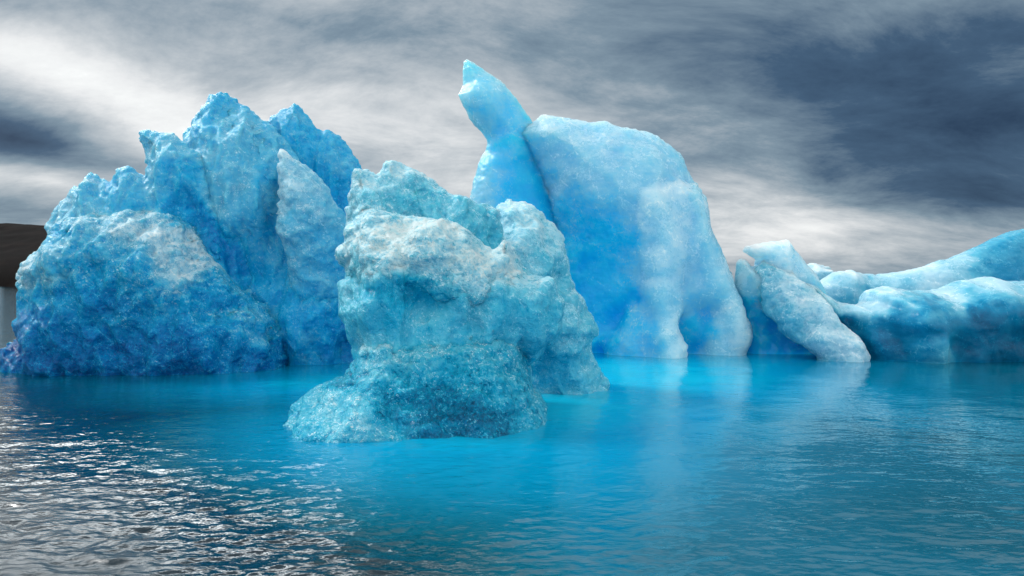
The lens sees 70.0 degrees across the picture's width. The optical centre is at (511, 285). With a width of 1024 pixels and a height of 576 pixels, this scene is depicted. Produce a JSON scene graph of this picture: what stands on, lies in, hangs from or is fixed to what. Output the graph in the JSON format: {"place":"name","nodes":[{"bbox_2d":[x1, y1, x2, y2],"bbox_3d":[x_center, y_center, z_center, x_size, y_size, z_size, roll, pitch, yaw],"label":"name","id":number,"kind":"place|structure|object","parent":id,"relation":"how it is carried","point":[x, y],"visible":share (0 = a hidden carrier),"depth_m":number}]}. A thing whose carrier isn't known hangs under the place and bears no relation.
{"place":"outdoors","nodes":[
{"label":"outdoors","id":0,"kind":"place"},
{"bbox_2d":[0,223,46,286],"bbox_3d":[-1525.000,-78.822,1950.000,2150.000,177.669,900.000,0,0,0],"label":"hillside","id":1,"kind":"structure","parent":0,"point":[19,243],"depth_m":1724.16},
{"bbox_2d":[0,287,1023,575],"bbox_3d":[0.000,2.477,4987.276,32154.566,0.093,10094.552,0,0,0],"label":"water","id":2,"kind":"structure","parent":0,"point":[754,465],"depth_m":9.38},
{"bbox_2d":[0,92,362,375],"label":"iceberg","id":3,"kind":"object","parent":2,"relation":"on","point":[212,241],"visible":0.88,"depth_m":22.11},
{"bbox_2d":[283,160,609,442],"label":"iceberg","id":4,"kind":"object","parent":2,"relation":"on","point":[461,315],"visible":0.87,"depth_m":13.19},
{"bbox_2d":[459,59,752,358],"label":"iceberg","id":5,"kind":"object","parent":2,"relation":"on","point":[625,211],"visible":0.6,"depth_m":26.39},
{"bbox_2d":[734,239,870,361],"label":"iceberg","id":6,"kind":"object","parent":2,"relation":"on","point":[789,310],"visible":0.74,"depth_m":25.89},
{"bbox_2d":[807,263,833,279],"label":"iceberg","id":7,"kind":"object","parent":2,"relation":"on","point":[821,271],"visible":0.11,"depth_m":35.20},
{"bbox_2d":[806,229,1023,363],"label":"iceberg","id":8,"kind":"object","parent":2,"relation":"on","point":[967,305],"visible":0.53,"depth_m":24.33},
{"bbox_2d":[0,0,1023,280],"label":"sky","id":9,"kind":"structure","parent":0,"point":[874,137]}
]}

